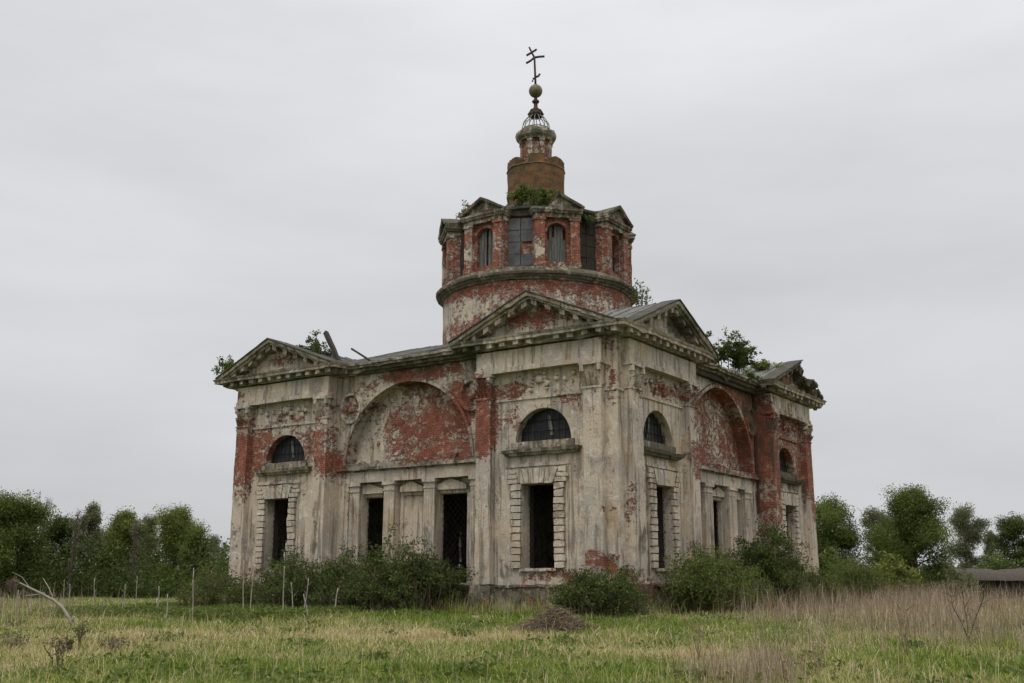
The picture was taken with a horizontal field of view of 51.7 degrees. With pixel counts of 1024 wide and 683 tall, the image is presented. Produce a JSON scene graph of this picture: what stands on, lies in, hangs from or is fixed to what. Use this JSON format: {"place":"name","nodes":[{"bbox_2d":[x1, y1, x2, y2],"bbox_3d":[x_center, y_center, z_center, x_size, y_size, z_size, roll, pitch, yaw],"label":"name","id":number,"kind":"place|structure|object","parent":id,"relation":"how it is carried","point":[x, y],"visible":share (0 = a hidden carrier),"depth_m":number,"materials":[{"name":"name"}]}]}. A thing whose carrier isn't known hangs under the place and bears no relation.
{"place":"outdoors","nodes":[
{"label":"outdoors","id":0,"kind":"place"},
{"bbox_2d":[0,587,1023,682],"bbox_3d":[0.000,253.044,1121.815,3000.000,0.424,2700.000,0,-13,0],"label":"ground","id":1,"kind":"structure","parent":0,"point":[311,655],"depth_m":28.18,"materials":[{"name":"green plant"}]},
{"bbox_2d":[0,630,32,649],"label":"weed","id":2,"kind":"object","parent":1,"relation":"on","point":[16,642],"visible":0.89,"depth_m":23.65,"materials":[{"name":"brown plant"}]},
{"bbox_2d":[0,486,58,596],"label":"tree","id":3,"kind":"object","parent":1,"relation":"on","point":[19,520],"visible":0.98,"depth_m":82.19,"materials":[{"name":"green plant"}]},
{"bbox_2d":[3,574,74,626],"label":"bent dead stem","id":4,"kind":"object","parent":1,"relation":"on","point":[13,581],"visible":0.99,"depth_m":31.87,"materials":[{"name":"grey plant"}]},
{"bbox_2d":[38,497,52,577],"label":"tree","id":5,"kind":"object","parent":1,"relation":"on","point":[46,503],"visible":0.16,"depth_m":96.88,"materials":[{"name":"green plant"}]},
{"bbox_2d":[39,631,74,669],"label":"weed","id":6,"kind":"object","parent":1,"relation":"on","point":[64,647],"visible":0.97,"depth_m":18.98,"materials":[{"name":"brown plant"}]},
{"bbox_2d":[32,510,86,596],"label":"tree","id":7,"kind":"object","parent":1,"relation":"on","point":[59,528],"visible":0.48,"depth_m":87.96,"materials":[{"name":"green plant"}]},
{"bbox_2d":[62,636,74,652],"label":"weed","id":8,"kind":"object","parent":1,"relation":"on","point":[70,643],"visible":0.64,"depth_m":23.48,"materials":[{"name":"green plant"}]},
{"bbox_2d":[65,508,83,597],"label":"tree","id":9,"kind":"object","parent":1,"relation":"on","point":[75,547],"visible":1,"depth_m":81.30,"materials":[{"name":"green plant"}]},
{"bbox_2d":[71,618,90,649],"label":"weed","id":10,"kind":"object","parent":1,"relation":"on","point":[79,634],"visible":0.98,"depth_m":24.63,"materials":[{"name":"brown plant"}]},
{"bbox_2d":[69,499,108,596],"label":"tree","id":11,"kind":"object","parent":1,"relation":"on","point":[90,520],"visible":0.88,"depth_m":84.44,"materials":[{"name":"green plant"}]},
{"bbox_2d":[92,576,97,605],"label":"dry stalk","id":12,"kind":"object","parent":1,"relation":"on","point":[94,590],"visible":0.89,"depth_m":44.77,"materials":[{"name":"beige plant"}]},
{"bbox_2d":[78,526,113,595],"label":"tree","id":13,"kind":"object","parent":1,"relation":"on","point":[100,551],"depth_m":97.77,"materials":[{"name":"green plant"}]},
{"bbox_2d":[0,536,229,597],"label":"undergrowth","id":14,"kind":"object","parent":1,"relation":"on","point":[105,584],"visible":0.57,"depth_m":82.26,"materials":[{"name":"green plant"}]},
{"bbox_2d":[97,632,134,652],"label":"weed","id":15,"kind":"object","parent":1,"relation":"on","point":[113,641],"visible":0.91,"depth_m":23.40,"materials":[{"name":"brown plant"}]},
{"bbox_2d":[89,506,156,596],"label":"tree","id":16,"kind":"object","parent":1,"relation":"on","point":[121,526],"visible":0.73,"depth_m":88.19,"materials":[{"name":"green plant"}]},
{"bbox_2d":[125,519,142,597],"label":"tree","id":17,"kind":"object","parent":1,"relation":"on","point":[133,552],"visible":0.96,"depth_m":82.44,"materials":[{"name":"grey plant"}]},
{"bbox_2d":[134,576,139,606],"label":"dry stalk","id":18,"kind":"object","parent":1,"relation":"on","point":[136,592],"visible":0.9,"depth_m":44.72,"materials":[{"name":"beige plant"}]},
{"bbox_2d":[126,532,164,585],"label":"tree","id":19,"kind":"object","parent":1,"relation":"on","point":[139,540],"visible":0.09,"depth_m":99.85,"materials":[{"name":"green plant"}]},
{"bbox_2d":[138,513,159,591],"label":"tree","id":20,"kind":"object","parent":1,"relation":"on","point":[150,519],"visible":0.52,"depth_m":96.16,"materials":[{"name":"green plant"}]},
{"bbox_2d":[165,594,167,620],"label":"dry stalk","id":21,"kind":"object","parent":1,"relation":"on","point":[167,608],"visible":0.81,"depth_m":36.70,"materials":[{"name":"beige plant"}]},
{"bbox_2d":[148,503,210,582],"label":"tree","id":22,"kind":"object","parent":1,"relation":"on","point":[175,524],"visible":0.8,"depth_m":89.55,"materials":[{"name":"green plant"}]},
{"bbox_2d":[192,567,198,618],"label":"dry stalk","id":23,"kind":"object","parent":1,"relation":"on","point":[193,593],"visible":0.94,"depth_m":36.84,"materials":[{"name":"beige plant"}]},
{"bbox_2d":[168,526,227,588],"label":"tree","id":24,"kind":"object","parent":1,"relation":"on","point":[192,536],"visible":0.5,"depth_m":85.90,"materials":[{"name":"green plant"}]},
{"bbox_2d":[172,556,245,606],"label":"shrub","id":25,"kind":"object","parent":1,"relation":"on","point":[210,588],"visible":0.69,"depth_m":50.85,"materials":[{"name":"green plant"}]},
{"bbox_2d":[207,533,225,559],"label":"tree","id":26,"kind":"object","parent":1,"relation":"on","point":[215,541],"visible":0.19,"depth_m":94.22,"materials":[{"name":"green plant"}]},
{"bbox_2d":[214,573,263,605],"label":"shrub","id":27,"kind":"object","parent":1,"relation":"on","point":[232,598],"visible":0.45,"depth_m":49.24,"materials":[{"name":"green plant"}]},
{"bbox_2d":[240,560,246,613],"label":"dry stalk","id":28,"kind":"object","parent":1,"relation":"on","point":[243,585],"visible":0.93,"depth_m":39.94,"materials":[{"name":"beige plant"}]},
{"bbox_2d":[249,563,254,608],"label":"dry stalk","id":29,"kind":"object","parent":1,"relation":"on","point":[252,585],"visible":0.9,"depth_m":39.95,"materials":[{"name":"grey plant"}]},
{"bbox_2d":[279,566,285,616],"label":"dry stalk","id":30,"kind":"object","parent":1,"relation":"on","point":[283,592],"visible":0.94,"depth_m":36.90,"materials":[{"name":"beige plant"}]},
{"bbox_2d":[247,545,332,607],"bbox_3d":[-9.892,10.736,47.961,4.227,3.025,3.380,3,-13,-11],"label":"shrub","id":31,"kind":"object","parent":1,"relation":"on","point":[262,594],"visible":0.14,"depth_m":47.55,"materials":[{"name":"green plant"}]},
{"bbox_2d":[304,578,308,607],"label":"dry stalk","id":32,"kind":"object","parent":1,"relation":"on","point":[307,591],"visible":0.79,"depth_m":39.91,"materials":[{"name":"beige plant"}]},
{"bbox_2d":[253,539,396,607],"bbox_3d":[-7.873,10.291,46.359,7.230,3.265,5.067,8,-15,-31],"label":"shrub","id":33,"kind":"object","parent":1,"relation":"on","point":[299,588],"visible":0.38,"depth_m":45.19,"materials":[{"name":"green plant"}]},
{"bbox_2d":[301,559,401,610],"bbox_3d":[-6.362,10.364,44.745,4.571,2.350,3.677,0,-13,2],"label":"shrub","id":34,"kind":"object","parent":1,"relation":"on","point":[328,597],"visible":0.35,"depth_m":43.90,"materials":[{"name":"green plant"}]},
{"bbox_2d":[114,601,634,626],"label":"nettles","id":35,"kind":"object","parent":1,"relation":"on","point":[172,605],"visible":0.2,"depth_m":42.24,"materials":[{"name":"green plant"}]},
{"bbox_2d":[339,522,474,611],"bbox_3d":[-4.484,9.411,44.223,6.217,3.845,4.429,8,-15,-31],"label":"shrub","id":36,"kind":"object","parent":1,"relation":"on","point":[404,587],"visible":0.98,"depth_m":43.51,"materials":[{"name":"green plant"}]},
{"bbox_2d":[37,562,980,579],"bbox_3d":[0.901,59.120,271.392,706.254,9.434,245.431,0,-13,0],"label":"distant wood","id":37,"kind":"object","parent":1,"relation":"on","point":[918,567],"depth_m":306.22,"materials":[{"name":"green plant"}]},
{"bbox_2d":[0,575,1023,682],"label":"dry reeds","id":38,"kind":"object","parent":1,"relation":"on","point":[930,601],"visible":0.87,"depth_m":31.33,"materials":[{"name":"beige plant"}]},
{"bbox_2d":[0,603,1023,682],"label":"broadleaf weeds","id":39,"kind":"object","parent":1,"relation":"on","point":[199,613],"visible":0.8,"depth_m":20.92,"materials":[{"name":"green plant"}]},
{"bbox_2d":[1,603,1023,682],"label":"dry stems","id":40,"kind":"object","parent":1,"relation":"on","point":[634,653],"visible":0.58,"depth_m":20.60,"materials":[{"name":"beige plant"}]},
{"bbox_2d":[214,47,825,614],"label":"church","id":41,"kind":"structure","parent":1,"relation":"on","point":[542,415],"depth_m":49.96,"materials":[{"name":"paint"}]},
{"bbox_2d":[210,354,237,375],"bbox_3d":[-14.989,1.382,55.476,1.568,1.410,1.401,0,-13,0],"label":"roof sapling","id":42,"kind":"object","parent":41,"relation":"on","point":[227,364],"visible":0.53,"depth_m":55.38,"materials":[{"name":"green plant"}]},
{"bbox_2d":[254,480,301,574],"bbox_3d":[-11.477,9.186,52.087,3.087,4.553,0.762,-8,-15,33],"label":"window","id":43,"kind":"structure","parent":41,"relation":"in","point":[293,490],"depth_m":52.12,"materials":[{"name":"beige stone"}]},
{"bbox_2d":[253,436,311,475],"bbox_3d":[-11.280,5.639,52.602,3.814,2.019,0.780,-8,-15,33],"label":"lunette window","id":44,"kind":"structure","parent":41,"relation":"in","point":[288,457],"depth_m":52.75,"materials":[{"name":"black metal"}]},
{"bbox_2d":[299,329,332,356],"bbox_3d":[-10.105,0.332,53.957,1.963,1.753,1.775,0,-13,0],"label":"roof sapling","id":45,"kind":"object","parent":41,"relation":"on","point":[316,346],"visible":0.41,"depth_m":53.84,"materials":[{"name":"green plant"}]},
{"bbox_2d":[362,484,383,558],"bbox_3d":[-6.709,9.126,49.863,2.026,4.797,0.401,-8,-15,33],"label":"doorway","id":46,"kind":"structure","parent":41,"relation":"in","point":[369,490],"depth_m":50.06,"materials":[{"name":"black metal"}]},
{"bbox_2d":[400,481,423,570],"bbox_3d":[-4.567,8.799,48.391,1.564,4.798,0.334,-8,-15,33],"label":"doorway","id":47,"kind":"structure","parent":41,"relation":"in","point":[414,507],"depth_m":48.65,"materials":[{"name":"beige paint"}]},
{"bbox_2d":[437,478,470,584],"bbox_3d":[-2.647,8.523,47.168,1.907,4.800,0.412,-8,-15,33],"label":"doorway","id":48,"kind":"structure","parent":41,"relation":"in","point":[451,485],"depth_m":47.24,"materials":[{"name":"black metal"}]},
{"bbox_2d":[456,200,469,218],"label":"roof sapling","id":49,"kind":"object","parent":41,"relation":"on","point":[467,205],"visible":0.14,"depth_m":58.17,"materials":[{"name":"green plant"}]},
{"bbox_2d":[506,184,556,205],"bbox_3d":[0.866,-7.759,56.530,2.205,1.577,2.560,12,-17,-42],"label":"roof sapling","id":50,"kind":"object","parent":41,"relation":"on","point":[526,193],"visible":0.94,"depth_m":56.15,"materials":[{"name":"green plant"}]},
{"bbox_2d":[507,460,568,573],"bbox_3d":[1.192,7.302,43.706,3.037,4.570,0.752,-8,-15,33],"label":"window","id":51,"kind":"structure","parent":41,"relation":"in","point":[544,474],"depth_m":43.68,"materials":[{"name":"beige stone"}]},
{"bbox_2d":[501,409,581,456],"bbox_3d":[1.295,3.810,44.268,3.849,2.138,0.779,-8,-15,33],"label":"lunette window","id":52,"kind":"structure","parent":41,"relation":"in","point":[545,426],"depth_m":44.42,"materials":[{"name":"black glass"}]},
{"bbox_2d":[534,190,551,204],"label":"roof sapling","id":53,"kind":"object","parent":41,"relation":"on","point":[546,198],"visible":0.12,"depth_m":57.33,"materials":[{"name":"green plant"}]},
{"bbox_2d":[581,212,594,227],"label":"roof sapling","id":54,"kind":"object","parent":41,"relation":"on","point":[587,221],"visible":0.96,"depth_m":56.35,"materials":[{"name":"green plant"}]},
{"bbox_2d":[630,278,652,306],"bbox_3d":[5.784,-2.182,47.669,1.141,1.427,0.762,0,-13,0],"label":"roof sapling","id":55,"kind":"object","parent":41,"relation":"on","point":[636,299],"visible":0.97,"depth_m":47.58,"materials":[{"name":"green plant"}]},
{"bbox_2d":[645,462,682,574],"bbox_3d":[6.322,7.518,44.663,0.572,4.574,3.111,-8,-15,33],"label":"window","id":56,"kind":"structure","parent":41,"relation":"in","point":[655,476],"depth_m":44.42,"materials":[{"name":"beige stone"}]},
{"bbox_2d":[643,413,684,460],"bbox_3d":[6.224,3.955,45.208,0.794,2.052,3.888,-8,-15,33],"label":"lunette window","id":57,"kind":"structure","parent":41,"relation":"in","point":[652,432],"depth_m":45.44,"materials":[{"name":"black metal"}]},
{"bbox_2d":[712,487,724,560],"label":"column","id":58,"kind":"structure","parent":41,"relation":"in","point":[717,493],"depth_m":51.99,"materials":[{"name":"black metal"}]},
{"bbox_2d":[705,326,761,373],"bbox_3d":[10.674,0.530,53.560,3.396,2.202,2.846,-11,-17,41],"label":"roof sapling","id":59,"kind":"object","parent":41,"relation":"on","point":[737,352],"visible":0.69,"depth_m":52.88,"materials":[{"name":"green plant"}]},
{"bbox_2d":[736,491,740,558],"bbox_3d":[11.318,9.916,53.375,0.404,4.800,1.065,-8,-15,33],"label":"doorway","id":60,"kind":"structure","parent":41,"relation":"in","point":[738,497],"depth_m":53.85,"materials":[{"name":"beige stone"}]},
{"bbox_2d":[742,368,763,380],"bbox_3d":[12.490,1.817,55.789,1.465,0.777,1.399,0,-13,0],"label":"roof sapling","id":61,"kind":"object","parent":41,"relation":"on","point":[751,375],"visible":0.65,"depth_m":55.48,"materials":[{"name":"green plant"}]},
{"bbox_2d":[750,358,784,370],"bbox_3d":[13.978,1.338,58.707,2.290,0.800,1.466,0,-13,0],"label":"roof sapling","id":62,"kind":"object","parent":41,"relation":"on","point":[764,363],"visible":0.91,"depth_m":58.47,"materials":[{"name":"green plant"}]},
{"bbox_2d":[781,488,802,565],"bbox_3d":[14.900,10.275,56.995,0.575,4.581,3.059,-8,-15,33],"label":"window","id":63,"kind":"structure","parent":41,"relation":"in","point":[788,499],"depth_m":57.51,"materials":[{"name":"beige stone"}]},
{"bbox_2d":[779,451,804,485],"bbox_3d":[14.960,6.791,57.722,0.841,2.026,3.815,-8,-15,33],"label":"lunette window","id":64,"kind":"structure","parent":41,"relation":"in","point":[788,478],"depth_m":58.07,"materials":[{"name":"black stone"}]},
{"bbox_2d":[177,588,884,615],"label":"wall foot weeds","id":65,"kind":"object","parent":1,"relation":"on","point":[501,607],"depth_m":42.34,"materials":[{"name":"green plant"}]},
{"bbox_2d":[365,609,739,618],"bbox_3d":[3.434,11.966,46.922,36.520,0.420,19.893,3,-13,-11],"label":"rubble","id":66,"kind":"object","parent":1,"relation":"on","point":[573,616],"visible":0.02,"depth_m":40.03,"materials":[{"name":"stone"}]},
{"bbox_2d":[490,603,642,633],"bbox_3d":[1.563,8.208,31.261,4.445,0.921,2.977,0,-13,0],"label":"brush heap","id":67,"kind":"object","parent":1,"relation":"on","point":[552,620],"visible":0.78,"depth_m":31.05,"materials":[{"name":"plant"}]},
{"bbox_2d":[541,554,656,616],"bbox_3d":[3.310,9.197,39.744,4.247,2.384,3.514,7,-14,-28],"label":"shrub","id":68,"kind":"object","parent":1,"relation":"on","point":[588,595],"visible":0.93,"depth_m":39.08,"materials":[{"name":"green plant"}]},
{"bbox_2d":[683,611,705,659],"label":"weed","id":69,"kind":"object","parent":1,"relation":"on","point":[697,648],"visible":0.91,"depth_m":21.76,"materials":[{"name":"plant"}]},
{"bbox_2d":[649,540,764,614],"bbox_3d":[8.018,9.587,42.959,4.555,3.041,6.564,-9,-15,33],"label":"shrub","id":70,"kind":"object","parent":1,"relation":"on","point":[696,582],"visible":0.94,"depth_m":42.00,"materials":[{"name":"green plant"}]},
{"bbox_2d":[719,569,782,610],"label":"shrub","id":71,"kind":"object","parent":1,"relation":"on","point":[761,582],"visible":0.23,"depth_m":45.24,"materials":[{"name":"green plant"}]},
{"bbox_2d":[720,517,815,609],"bbox_3d":[11.607,10.275,48.462,4.381,4.230,5.330,-9,-15,33],"label":"shrub","id":72,"kind":"object","parent":1,"relation":"on","point":[780,574],"visible":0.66,"depth_m":47.58,"materials":[{"name":"green plant"}]},
{"bbox_2d":[787,636,832,674],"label":"weed","id":73,"kind":"object","parent":1,"relation":"on","point":[811,654],"visible":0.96,"depth_m":17.17,"materials":[{"name":"plant"}]},
{"bbox_2d":[819,610,822,669],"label":"dry stalk","id":74,"kind":"object","parent":1,"relation":"on","point":[821,640],"visible":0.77,"depth_m":18.60,"materials":[{"name":"beige plant"}]},
{"bbox_2d":[794,564,851,604],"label":"shrub","id":75,"kind":"object","parent":1,"relation":"on","point":[827,580],"visible":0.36,"depth_m":53.28,"materials":[{"name":"green plant"}]},
{"bbox_2d":[815,491,872,562],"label":"tree","id":76,"kind":"object","parent":1,"relation":"on","point":[831,533],"visible":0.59,"depth_m":81.75,"materials":[{"name":"green plant"}]},
{"bbox_2d":[818,545,876,599],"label":"bush","id":77,"kind":"object","parent":1,"relation":"on","point":[826,555],"visible":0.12,"depth_m":66.25,"materials":[{"name":"green plant"}]},
{"bbox_2d":[821,551,904,601],"bbox_3d":[19.183,13.309,59.584,5.788,3.089,5.614,0,-13,0],"label":"shrub","id":78,"kind":"object","parent":1,"relation":"on","point":[852,574],"visible":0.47,"depth_m":58.73,"materials":[{"name":"green plant"}]},
{"bbox_2d":[856,505,891,572],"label":"tree","id":79,"kind":"object","parent":1,"relation":"on","point":[874,514],"visible":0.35,"depth_m":90.37,"materials":[{"name":"green plant"}]},
{"bbox_2d":[864,516,919,571],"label":"tree","id":80,"kind":"object","parent":1,"relation":"on","point":[872,537],"visible":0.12,"depth_m":84.21,"materials":[{"name":"green plant"}]},
{"bbox_2d":[865,550,923,598],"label":"bush","id":81,"kind":"object","parent":1,"relation":"on","point":[903,574],"visible":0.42,"depth_m":69.95,"materials":[{"name":"green plant"}]},
{"bbox_2d":[877,591,916,657],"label":"weed","id":82,"kind":"object","parent":1,"relation":"on","point":[904,632],"visible":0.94,"depth_m":20.60,"materials":[{"name":"plant"}]},
{"bbox_2d":[860,483,961,595],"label":"tree","id":83,"kind":"object","parent":1,"relation":"on","point":[911,507],"visible":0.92,"depth_m":77.71,"materials":[{"name":"green plant"}]},
{"bbox_2d":[929,559,983,598],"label":"bush","id":84,"kind":"object","parent":1,"relation":"on","point":[963,577],"visible":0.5,"depth_m":71.93,"materials":[{"name":"green plant"}]},
{"bbox_2d":[940,501,991,568],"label":"tree","id":85,"kind":"object","parent":1,"relation":"on","point":[970,534],"visible":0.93,"depth_m":97.86,"materials":[{"name":"green plant"}]},
{"bbox_2d":[945,585,989,639],"bbox_3d":[11.611,6.916,26.868,0.738,1.437,0.988,9,-16,-35],"label":"bare sapling","id":86,"kind":"object","parent":1,"relation":"on","point":[967,610],"visible":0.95,"depth_m":26.70,"materials":[{"name":"brown plant"}]},
{"bbox_2d":[930,568,1023,598],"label":"wooden shed","id":87,"kind":"structure","parent":1,"relation":"on","point":[991,577],"depth_m":80.00,"materials":[{"name":"grey wood"}]},
{"bbox_2d":[980,530,997,566],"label":"tree","id":88,"kind":"object","parent":1,"relation":"on","point":[988,544],"visible":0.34,"depth_m":101.86,"materials":[{"name":"green plant"}]},
{"bbox_2d":[972,542,1023,569],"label":"bush","id":89,"kind":"object","parent":1,"relation":"on","point":[990,565],"visible":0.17,"depth_m":89.50,"materials":[{"name":"green plant"}]},
{"bbox_2d":[987,511,1023,568],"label":"tree","id":90,"kind":"object","parent":1,"relation":"on","point":[1013,529],"visible":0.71,"depth_m":97.85,"materials":[{"name":"green plant"}]},
{"bbox_2d":[0,0,1023,572],"label":"sky","id":91,"kind":"structure","parent":0,"point":[835,186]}
]}

